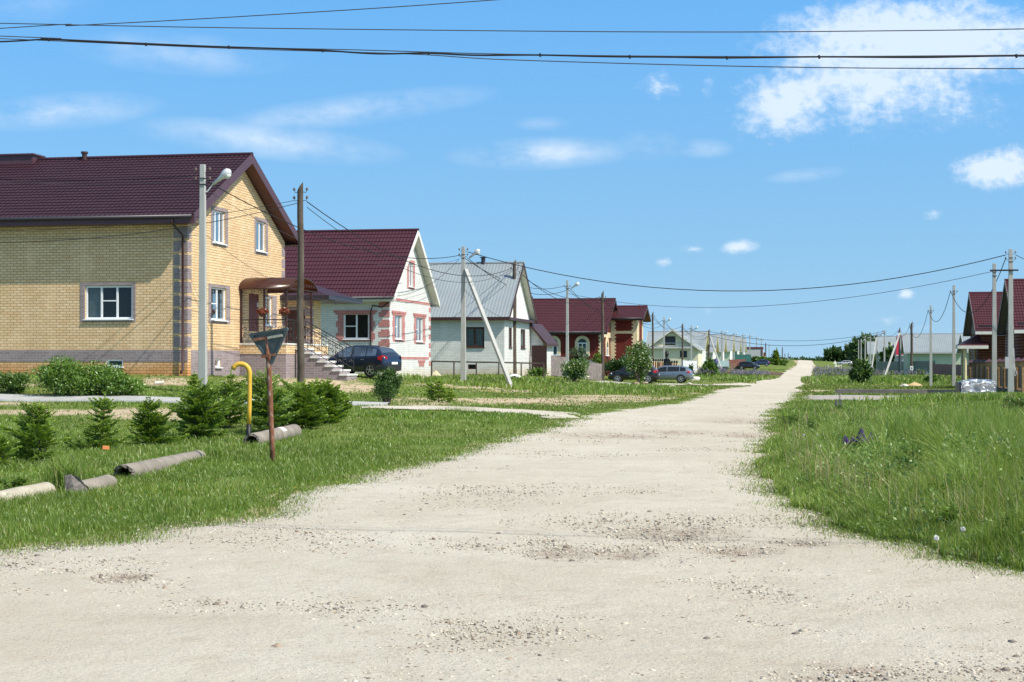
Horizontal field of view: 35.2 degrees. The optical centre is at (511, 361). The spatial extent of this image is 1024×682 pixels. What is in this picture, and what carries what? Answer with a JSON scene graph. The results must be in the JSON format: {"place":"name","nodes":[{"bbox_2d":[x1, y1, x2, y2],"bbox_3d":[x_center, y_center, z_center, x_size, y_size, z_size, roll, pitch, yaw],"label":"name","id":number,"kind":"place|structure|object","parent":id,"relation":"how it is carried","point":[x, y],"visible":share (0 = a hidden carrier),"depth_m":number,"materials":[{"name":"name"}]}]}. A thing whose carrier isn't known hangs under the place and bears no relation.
{"place":"outdoors","nodes":[
{"label":"outdoors","id":0,"kind":"place"},
{"bbox_2d":[0,394,388,405],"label":"concrete path","id":1,"kind":"structure","parent":0,"point":[33,398],"depth_m":50.08,"materials":[{"name":"concrete"}]},
{"bbox_2d":[0,0,492,28],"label":"overhead wire","id":2,"kind":"object","parent":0,"point":[252,15],"visible":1,"depth_m":14.45,"materials":[{"name":"grey metal"}]},
{"bbox_2d":[0,368,787,411],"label":"meadow grass","id":3,"kind":"structure","parent":0,"point":[555,396],"depth_m":64.04,"materials":[{"name":"green plant"}]},
{"bbox_2d":[343,408,548,419],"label":"verge grass","id":4,"kind":"structure","parent":0,"point":[492,414],"depth_m":42.75,"materials":[{"name":"plant"}]},
{"bbox_2d":[360,406,579,418],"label":"gravel path","id":5,"kind":"structure","parent":0,"point":[556,414],"depth_m":45.22,"materials":[{"name":"stone"}]},
{"bbox_2d":[396,372,562,387],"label":"verge grass","id":6,"kind":"structure","parent":0,"point":[480,378],"depth_m":93.73,"materials":[{"name":"plant"}]},
{"bbox_2d":[0,359,1020,570],"bbox_3d":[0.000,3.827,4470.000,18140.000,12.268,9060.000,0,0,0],"label":"ground","id":7,"kind":"structure","parent":0,"point":[349,385],"depth_m":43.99,"materials":[{"name":"green plant"}]},
{"bbox_2d":[0,434,22,466],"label":"spruce","id":8,"kind":"object","parent":7,"relation":"on","point":[5,452],"visible":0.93,"depth_m":24.58,"materials":[{"name":"green plant"}]},
{"bbox_2d":[0,369,31,393],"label":"shrub","id":9,"kind":"object","parent":7,"relation":"on","point":[10,382],"visible":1,"depth_m":52.30,"materials":[{"name":"green plant"}]},
{"bbox_2d":[0,482,55,501],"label":"cement pipe","id":10,"kind":"object","parent":7,"relation":"on","point":[38,487],"visible":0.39,"depth_m":19.37,"materials":[{"name":"concrete"}]},
{"bbox_2d":[0,400,71,461],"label":"spruce","id":11,"kind":"object","parent":7,"relation":"on","point":[31,434],"visible":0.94,"depth_m":25.60,"materials":[{"name":"green plant"}]},
{"bbox_2d":[23,354,89,395],"bbox_3d":[-14.454,0.464,51.383,2.142,1.455,1.785,0,0,-26],"label":"shrub","id":12,"kind":"object","parent":7,"relation":"on","point":[54,375],"visible":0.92,"depth_m":51.16,"materials":[{"name":"green plant"}]},
{"bbox_2d":[17,448,106,490],"bbox_3d":[-5.662,1.369,20.421,1.150,0.553,1.099,0,0,19],"label":"grass tuft","id":13,"kind":"object","parent":7,"relation":"on","point":[57,476],"visible":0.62,"depth_m":20.42,"materials":[{"name":"plant"}]},
{"bbox_2d":[65,474,88,493],"bbox_3d":[-5.323,1.586,19.875,0.370,0.400,0.160,0,0,0],"label":"pipe shard","id":14,"kind":"object","parent":7,"relation":"on","point":[73,481],"visible":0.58,"depth_m":19.84,"materials":[{"name":"concrete"}]},
{"bbox_2d":[63,435,99,449],"bbox_3d":[-7.845,1.480,29.123,0.696,0.279,0.847,0,0,28],"label":"leafy weed","id":15,"kind":"object","parent":7,"relation":"on","point":[77,444],"visible":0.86,"depth_m":29.06,"materials":[{"name":"green plant"}]},
{"bbox_2d":[60,360,129,395],"bbox_3d":[-13.250,0.568,51.496,2.214,1.263,1.854,0,0,0],"label":"shrub","id":16,"kind":"object","parent":7,"relation":"on","point":[90,382],"visible":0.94,"depth_m":51.06,"materials":[{"name":"green plant"}]},
{"bbox_2d":[82,474,116,489],"bbox_3d":[-5.352,1.627,20.546,0.272,0.286,1.229,0,0,6],"label":"cement pipe","id":17,"kind":"object","parent":7,"relation":"on","point":[104,480],"visible":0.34,"depth_m":20.62,"materials":[{"name":"concrete"}]},
{"bbox_2d":[71,391,131,449],"bbox_3d":[-7.456,1.105,29.389,0.967,1.128,1.111,0,0,0],"label":"spruce","id":18,"kind":"object","parent":7,"relation":"on","point":[106,419],"visible":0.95,"depth_m":29.47,"materials":[{"name":"green plant"}]},
{"bbox_2d":[99,370,149,395],"bbox_3d":[-12.291,0.737,51.233,1.682,0.984,1.508,0,0,0],"label":"shrub","id":19,"kind":"object","parent":7,"relation":"on","point":[127,385],"visible":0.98,"depth_m":50.95,"materials":[{"name":"green plant"}]},
{"bbox_2d":[127,396,189,443],"bbox_3d":[-6.784,1.153,30.741,1.170,1.005,1.356,0,0,0],"label":"spruce","id":20,"kind":"object","parent":7,"relation":"on","point":[153,424],"visible":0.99,"depth_m":30.69,"materials":[{"name":"green plant"}]},
{"bbox_2d":[113,450,205,476],"bbox_3d":[-5.376,1.621,24.908,0.293,0.373,5.287,0,0,1],"label":"cement pipe","id":21,"kind":"object","parent":7,"relation":"on","point":[148,465],"visible":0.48,"depth_m":23.89,"materials":[{"name":"concrete"}]},
{"bbox_2d":[0,151,361,380],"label":"brick house","id":22,"kind":"structure","parent":7,"relation":"on","point":[130,306],"depth_m":59.30,"materials":[{"name":"yellow brick"}]},
{"bbox_2d":[80,282,135,321],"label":"window","id":23,"kind":"structure","parent":22,"relation":"in","point":[103,303],"depth_m":58.83,"materials":[{"name":"white plastic"}]},
{"bbox_2d":[208,284,229,323],"bbox_3d":[-11.100,-2.162,61.088,0.210,1.454,2.227,0,0,11],"label":"window","id":24,"kind":"structure","parent":22,"relation":"in","point":[216,296],"depth_m":61.16,"materials":[{"name":"white plastic"}]},
{"bbox_2d":[211,206,227,247],"bbox_3d":[-11.096,-5.091,61.107,0.210,1.455,1.751,0,0,11],"label":"window","id":25,"kind":"structure","parent":22,"relation":"in","point":[217,228],"depth_m":61.25,"materials":[{"name":"white plastic"}]},
{"bbox_2d":[249,293,257,331],"bbox_3d":[-10.410,-1.954,64.837,0.100,1.521,1.191,0,0,11],"label":"door","id":26,"kind":"structure","parent":22,"relation":"in","point":[253,298],"depth_m":64.88,"materials":[{"name":"wood"}]},
{"bbox_2d":[254,217,267,255],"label":"window","id":27,"kind":"structure","parent":22,"relation":"in","point":[258,226],"depth_m":65.66,"materials":[{"name":"white plastic"}]},
{"bbox_2d":[265,295,276,327],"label":"window","id":28,"kind":"structure","parent":22,"relation":"in","point":[274,298],"depth_m":66.96,"materials":[{"name":"white plastic"}]},
{"bbox_2d":[288,310,304,342],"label":"annex door","id":29,"kind":"structure","parent":22,"relation":"in","point":[292,315],"depth_m":68.55,"materials":[{"name":"wood"}]},
{"bbox_2d":[165,378,239,437],"bbox_3d":[-6.467,0.985,33.691,1.512,1.326,1.677,0,0,0],"label":"spruce","id":30,"kind":"object","parent":7,"relation":"on","point":[203,402],"visible":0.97,"depth_m":33.40,"materials":[{"name":"green plant"}]},
{"bbox_2d":[194,164,231,387],"bbox_3d":[-9.768,-2.477,52.636,1.267,7.895,0.290,0,0,11],"label":"concrete pole","id":31,"kind":"object","parent":7,"relation":"on","point":[226,173],"visible":0.91,"depth_m":52.62,"materials":[{"name":"concrete"}]},
{"bbox_2d":[208,369,253,427],"bbox_3d":[-6.429,0.872,36.842,1.263,1.428,1.219,0,0,0],"label":"spruce","id":32,"kind":"object","parent":7,"relation":"on","point":[228,389],"visible":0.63,"depth_m":36.67,"materials":[{"name":"green plant"}]},
{"bbox_2d":[231,361,251,444],"bbox_3d":[-5.215,0.880,31.073,0.412,1.754,0.098,0,0,0],"label":"gas pipe","id":33,"kind":"object","parent":7,"relation":"on","point":[234,366],"visible":0.93,"depth_m":31.04,"materials":[{"name":"metal"}]},
{"bbox_2d":[249,328,288,460],"bbox_3d":[-3.954,0.589,26.358,0.705,2.274,0.149,0,0,18],"label":"road sign","id":34,"kind":"object","parent":7,"relation":"on","point":[268,343],"visible":0.97,"depth_m":26.34,"materials":[{"name":"metal"}]},
{"bbox_2d":[242,367,299,433],"bbox_3d":[-5.224,0.871,34.753,1.290,1.545,1.387,0,0,-18],"label":"spruce","id":35,"kind":"object","parent":7,"relation":"on","point":[260,416],"visible":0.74,"depth_m":34.65,"materials":[{"name":"green plant"}]},
{"bbox_2d":[243,424,301,444],"bbox_3d":[-4.832,1.525,32.716,0.323,0.359,3.746,0,0,5],"label":"cement pipe","id":36,"kind":"object","parent":7,"relation":"on","point":[292,430],"visible":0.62,"depth_m":32.56,"materials":[{"name":"concrete"}]},
{"bbox_2d":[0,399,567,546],"bbox_3d":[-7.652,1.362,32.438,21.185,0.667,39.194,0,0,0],"label":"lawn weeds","id":37,"kind":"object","parent":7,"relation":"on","point":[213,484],"visible":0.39,"depth_m":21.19,"materials":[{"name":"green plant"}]},
{"bbox_2d":[267,378,333,427],"bbox_3d":[-5.006,0.990,37.076,1.964,1.221,1.443,0,0,38],"label":"spruce","id":38,"kind":"object","parent":7,"relation":"on","point":[303,397],"visible":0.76,"depth_m":36.87,"materials":[{"name":"green plant"}]},
{"bbox_2d":[293,183,307,386],"bbox_3d":[-7.604,-2.556,57.998,0.538,7.759,0.275,0,0,-11],"label":"wooden pole","id":39,"kind":"object","parent":7,"relation":"on","point":[300,324],"visible":0.93,"depth_m":57.90,"materials":[{"name":"brown wood"}]},
{"bbox_2d":[0,203,296,242],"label":"overhead wire","id":40,"kind":"object","parent":39,"relation":"attached to","point":[144,232],"visible":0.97,"depth_m":55.81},
{"bbox_2d":[297,377,345,420],"bbox_3d":[-4.823,0.954,39.421,1.518,1.181,1.449,0,0,-36],"label":"spruce","id":41,"kind":"object","parent":7,"relation":"on","point":[319,390],"visible":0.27,"depth_m":39.20,"materials":[{"name":"green plant"}]},
{"bbox_2d":[307,377,350,422],"bbox_3d":[-4.560,0.961,39.326,1.201,1.166,1.510,0,0,0],"label":"spruce","id":42,"kind":"object","parent":7,"relation":"on","point":[327,386],"visible":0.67,"depth_m":39.25,"materials":[{"name":"green plant"}]},
{"bbox_2d":[285,228,439,377],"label":"white brick house","id":43,"kind":"structure","parent":7,"relation":"on","point":[397,323],"depth_m":84.58,"materials":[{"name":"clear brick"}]},
{"bbox_2d":[333,310,376,341],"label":"window","id":44,"kind":"structure","parent":43,"relation":"in","point":[353,325],"depth_m":82.48,"materials":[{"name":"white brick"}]},
{"bbox_2d":[392,310,405,341],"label":"window","id":45,"kind":"structure","parent":43,"relation":"in","point":[396,323],"depth_m":83.98,"materials":[{"name":"white plastic"}]},
{"bbox_2d":[407,260,414,289],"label":"window","id":46,"kind":"structure","parent":43,"relation":"in","point":[409,274],"depth_m":86.65,"materials":[{"name":"white plastic"}]},
{"bbox_2d":[413,313,426,343],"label":"window","id":47,"kind":"structure","parent":43,"relation":"in","point":[418,317],"depth_m":88.29,"materials":[{"name":"white plastic"}]},
{"bbox_2d":[329,345,401,376],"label":"parked car","id":48,"kind":"object","parent":7,"relation":"on","point":[369,360],"visible":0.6,"depth_m":75.51,"materials":[{"name":"paint"}]},
{"bbox_2d":[370,367,404,403],"bbox_3d":[-3.673,0.716,47.511,1.013,1.125,0.947,0,0,0],"label":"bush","id":49,"kind":"object","parent":7,"relation":"on","point":[387,385],"visible":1,"depth_m":47.34,"materials":[{"name":"green plant"}]},
{"bbox_2d":[421,379,452,401],"bbox_3d":[-2.520,0.994,53.781,1.110,0.842,0.904,0,0,0],"label":"shrub","id":50,"kind":"object","parent":7,"relation":"on","point":[438,393],"visible":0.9,"depth_m":53.70,"materials":[{"name":"green plant"}]},
{"bbox_2d":[458,246,511,386],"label":"concrete pole","id":51,"kind":"object","parent":7,"relation":"on","point":[464,271],"visible":0.92,"depth_m":91.88,"materials":[{"name":"concrete"}]},
{"bbox_2d":[209,182,458,258],"bbox_3d":[-6.438,-5.487,72.350,0.033,1.145,39.986,0,0,10],"label":"overhead wire","id":52,"kind":"object","parent":51,"relation":"attached to","point":[318,235],"visible":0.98,"depth_m":64.49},
{"bbox_2d":[467,251,1004,290],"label":"overhead wire","id":53,"kind":"object","parent":51,"relation":"attached to","point":[750,290],"visible":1,"depth_m":87.25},
{"bbox_2d":[431,361,543,377],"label":"rail fence","id":54,"kind":"object","parent":7,"relation":"on","point":[520,363],"visible":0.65,"depth_m":98.09,"materials":[{"name":"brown wood"}]},
{"bbox_2d":[428,257,558,375],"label":"grey roof house","id":55,"kind":"structure","parent":7,"relation":"on","point":[535,342],"depth_m":102.72,"materials":[{"name":"white brick"}]},
{"bbox_2d":[466,327,484,347],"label":"window","id":56,"kind":"structure","parent":55,"relation":"in","point":[474,335],"depth_m":101.48,"materials":[{"name":"brown glass"}]},
{"bbox_2d":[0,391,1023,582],"bbox_3d":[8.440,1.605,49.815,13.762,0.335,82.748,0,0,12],"label":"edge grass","id":57,"kind":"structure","parent":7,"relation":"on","point":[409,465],"depth_m":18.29,"materials":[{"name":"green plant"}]},
{"bbox_2d":[510,260,518,373],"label":"wooden pole","id":58,"kind":"object","parent":7,"relation":"on","point":[514,269],"visible":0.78,"depth_m":103.90,"materials":[{"name":"brown wood"}]},
{"bbox_2d":[307,201,508,275],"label":"overhead wire","id":59,"kind":"object","parent":58,"relation":"attached to","point":[388,252],"visible":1,"depth_m":69.64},
{"bbox_2d":[551,355,565,376],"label":"plank fence","id":60,"kind":"object","parent":7,"relation":"on","point":[555,364],"visible":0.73,"depth_m":114.01,"materials":[{"name":"grey wood"}]},
{"bbox_2d":[564,280,578,376],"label":"concrete pole","id":61,"kind":"object","parent":7,"relation":"on","point":[567,325],"visible":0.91,"depth_m":130.92,"materials":[{"name":"concrete"}]},
{"bbox_2d":[571,271,991,307],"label":"overhead wire","id":62,"kind":"object","parent":61,"relation":"attached to","point":[793,303],"visible":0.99,"depth_m":102.33,"materials":[{"name":"grey metal"}]},
{"bbox_2d":[558,357,589,381],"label":"flowering bush","id":63,"kind":"object","parent":7,"relation":"on","point":[574,369],"visible":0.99,"depth_m":95.66,"materials":[{"name":"green plant"}]},
{"bbox_2d":[569,346,590,361],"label":"shrub","id":64,"kind":"object","parent":7,"relation":"on","point":[573,352],"visible":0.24,"depth_m":138.90,"materials":[{"name":"green plant"}]},
{"bbox_2d":[532,297,650,375],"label":"red brick house","id":65,"kind":"structure","parent":7,"relation":"on","point":[623,332],"depth_m":152.13,"materials":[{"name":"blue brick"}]},
{"bbox_2d":[575,336,589,355],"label":"arched window","id":66,"kind":"structure","parent":65,"relation":"in","point":[582,341],"depth_m":148.26,"materials":[{"name":"beige brick"}]},
{"bbox_2d":[583,362,601,379],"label":"plank fence","id":67,"kind":"object","parent":7,"relation":"on","point":[594,370],"visible":0.54,"depth_m":123.14,"materials":[{"name":"grey wood"}]},
{"bbox_2d":[599,291,605,380],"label":"wooden pole","id":68,"kind":"object","parent":7,"relation":"on","point":[602,329],"visible":0.9,"depth_m":135.90,"materials":[{"name":"brown wood"}]},
{"bbox_2d":[604,356,627,375],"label":"shrub","id":69,"kind":"object","parent":7,"relation":"on","point":[611,365],"visible":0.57,"depth_m":143.09,"materials":[{"name":"green plant"}]},
{"bbox_2d":[608,365,659,382],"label":"parked car","id":70,"kind":"object","parent":7,"relation":"on","point":[622,374],"visible":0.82,"depth_m":137.21,"materials":[{"name":"black paint"}]},
{"bbox_2d":[620,339,653,382],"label":"flowering tree","id":71,"kind":"object","parent":7,"relation":"on","point":[638,361],"visible":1,"depth_m":126.85,"materials":[{"name":"green plant"}]},
{"bbox_2d":[653,365,693,382],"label":"parked car","id":72,"kind":"object","parent":7,"relation":"on","point":[681,374],"visible":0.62,"depth_m":142.06,"materials":[{"name":"grey paint"}]},
{"bbox_2d":[647,329,704,369],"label":"cream house","id":73,"kind":"structure","parent":7,"relation":"on","point":[673,344],"depth_m":238.65,"materials":[{"name":"paint"}]},
{"bbox_2d":[645,331,708,363],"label":"row house","id":74,"kind":"structure","parent":7,"relation":"on","point":[704,343],"depth_m":266.05,"materials":[{"name":"beige"}]},
{"bbox_2d":[699,357,720,376],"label":"shrub","id":75,"kind":"object","parent":7,"relation":"on","point":[710,365],"visible":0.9,"depth_m":217.10,"materials":[{"name":"green plant"}]},
{"bbox_2d":[706,334,718,360],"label":"row house","id":76,"kind":"structure","parent":7,"relation":"on","point":[716,346],"depth_m":294.52,"materials":[{"name":"white"}]},
{"bbox_2d":[724,335,734,360],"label":"row house","id":77,"kind":"structure","parent":7,"relation":"on","point":[730,349],"depth_m":355.54,"materials":[{"name":"white"}]},
{"bbox_2d":[728,368,769,376],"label":"roadside lupins","id":78,"kind":"object","parent":7,"relation":"on","point":[733,371],"depth_m":223.33,"materials":[{"name":"plant"}]},
{"bbox_2d":[821,345,845,361],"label":"woodland tree","id":79,"kind":"object","parent":7,"relation":"on","point":[834,354],"visible":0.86,"depth_m":558.24,"materials":[{"name":"green plant"}]},
{"bbox_2d":[848,358,873,382],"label":"shrub","id":80,"kind":"object","parent":7,"relation":"on","point":[860,371],"visible":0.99,"depth_m":162.09,"materials":[{"name":"green plant"}]},
{"bbox_2d":[835,389,926,393],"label":"timber beam","id":81,"kind":"structure","parent":7,"relation":"on","point":[888,391],"depth_m":81.76,"materials":[{"name":"grey wood"}]},
{"bbox_2d":[877,342,894,370],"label":"tree","id":82,"kind":"object","parent":7,"relation":"on","point":[888,351],"visible":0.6,"depth_m":289.50,"materials":[{"name":"green plant"}]},
{"bbox_2d":[878,336,895,370],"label":"long house","id":83,"kind":"structure","parent":7,"relation":"on","point":[890,339],"depth_m":302.45,"materials":[{"name":"grey"}]},
{"bbox_2d":[752,394,1023,570],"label":"tall grass","id":84,"kind":"structure","parent":7,"relation":"on","point":[967,417],"depth_m":18.13,"materials":[{"name":"green plant"}]},
{"bbox_2d":[876,360,934,373],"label":"sheet fence","id":85,"kind":"object","parent":7,"relation":"on","point":[917,365],"visible":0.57,"depth_m":224.30,"materials":[{"name":"metal"}]},
{"bbox_2d":[888,441,930,474],"bbox_3d":[4.729,1.295,19.180,0.705,0.745,0.698,0,0,43],"label":"leafy weed","id":86,"kind":"object","parent":7,"relation":"on","point":[912,452],"visible":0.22,"depth_m":19.04,"materials":[{"name":"green plant"}]},
{"bbox_2d":[901,333,960,375],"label":"long house","id":87,"kind":"structure","parent":7,"relation":"on","point":[941,348],"depth_m":215.08,"materials":[{"name":"green"}]},
{"bbox_2d":[928,305,933,385],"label":"concrete pole","id":88,"kind":"object","parent":7,"relation":"on","point":[930,364],"visible":0.86,"depth_m":148.92,"materials":[{"name":"concrete"}]},
{"bbox_2d":[933,364,968,378],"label":"sheet fence","id":89,"kind":"object","parent":7,"relation":"on","point":[943,369],"visible":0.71,"depth_m":169.92,"materials":[{"name":"metal"}]},
{"bbox_2d":[950,285,957,385],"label":"concrete pole","id":90,"kind":"object","parent":7,"relation":"on","point":[953,347],"visible":0.83,"depth_m":118.92,"materials":[{"name":"concrete"}]},
{"bbox_2d":[955,379,995,392],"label":"covered stack","id":91,"kind":"object","parent":7,"relation":"on","point":[977,385],"visible":0.56,"depth_m":70.50,"materials":[{"name":"grey brick"}]},
{"bbox_2d":[956,292,1005,379],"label":"log house","id":92,"kind":"structure","parent":7,"relation":"on","point":[977,329],"depth_m":121.06,"materials":[{"name":"brown wood"}]},
{"bbox_2d":[992,263,996,391],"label":"concrete pole","id":93,"kind":"object","parent":7,"relation":"on","point":[994,345],"visible":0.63,"depth_m":84.42,"materials":[{"name":"concrete"}]},
{"bbox_2d":[967,357,1023,391],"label":"brick fence","id":94,"kind":"object","parent":7,"relation":"on","point":[980,369],"visible":0.57,"depth_m":94.78,"materials":[{"name":"brick"}]},
{"bbox_2d":[990,249,1017,391],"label":"concrete pole","id":95,"kind":"object","parent":7,"relation":"on","point":[1010,362],"visible":0.93,"depth_m":83.41,"materials":[{"name":"concrete"}]},
{"bbox_2d":[997,279,1023,358],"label":"log house","id":96,"kind":"structure","parent":7,"relation":"on","point":[1018,312],"depth_m":104.11,"materials":[{"name":"brown wood"}]},
{"bbox_2d":[997,395,1023,412],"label":"leafy weed","id":97,"kind":"object","parent":7,"relation":"on","point":[1017,400],"visible":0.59,"depth_m":46.13,"materials":[{"name":"green plant"}]},
{"bbox_2d":[0,360,1023,681],"bbox_3d":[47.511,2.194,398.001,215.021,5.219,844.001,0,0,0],"label":"road","id":98,"kind":"structure","parent":0,"point":[58,634],"depth_m":11.60,"materials":[{"name":"beige gravel"}]},
{"bbox_2d":[0,39,1023,58],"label":"overhead wire","id":99,"kind":"object","parent":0,"point":[533,54],"visible":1,"depth_m":13.92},
{"bbox_2d":[0,23,1023,31],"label":"overhead wire","id":100,"kind":"object","parent":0,"point":[523,31],"visible":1,"depth_m":13.97,"materials":[{"name":"grey metal"}]},
{"bbox_2d":[0,38,1023,68],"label":"overhead wire","id":101,"kind":"object","parent":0,"point":[569,61],"visible":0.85,"depth_m":14.09,"materials":[{"name":"grey metal"}]},
{"bbox_2d":[0,36,1023,56],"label":"overhead wire","id":102,"kind":"object","parent":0,"point":[455,52],"visible":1,"depth_m":14.13,"materials":[{"name":"grey metal"}]},
{"bbox_2d":[0,0,1023,358],"label":"sky","id":103,"kind":"structure","parent":0,"point":[735,181],"materials":[{"name":"blue"}]},
{"bbox_2d":[410,375,716,396],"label":"verge grass","id":104,"kind":"structure","parent":0,"point":[581,386],"depth_m":88.13,"materials":[{"name":"green plant"}]},
{"bbox_2d":[700,376,855,382],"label":"verge grass","id":105,"kind":"structure","parent":0,"point":[732,379],"depth_m":162.56,"materials":[{"name":"plant"}]},
{"bbox_2d":[693,373,968,386],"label":"verge grass","id":106,"kind":"structure","parent":0,"point":[892,379],"depth_m":166.54,"materials":[{"name":"plant"}]},
{"bbox_2d":[803,395,893,400],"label":"gravel driveway","id":107,"kind":"structure","parent":0,"point":[835,397],"depth_m":75.07,"materials":[{"name":"gravel"}]},
{"bbox_2d":[812,365,932,376],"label":"lupin field","id":108,"kind":"structure","parent":0,"point":[841,369],"depth_m":271.04,"materials":[{"name":"plant"}]},
{"bbox_2d":[777,369,1014,415],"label":"verge grass","id":109,"kind":"structure","parent":0,"point":[811,386],"depth_m":99.01,"materials":[{"name":"green plant"}]},
{"bbox_2d":[782,399,1022,528],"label":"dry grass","id":110,"kind":"structure","parent":0,"point":[805,462],"depth_m":18.99,"materials":[{"name":"plant"}]},
{"bbox_2d":[853,391,1023,402],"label":"verge grass","id":111,"kind":"structure","parent":0,"point":[960,396],"depth_m":62.60,"materials":[{"name":"plant"}]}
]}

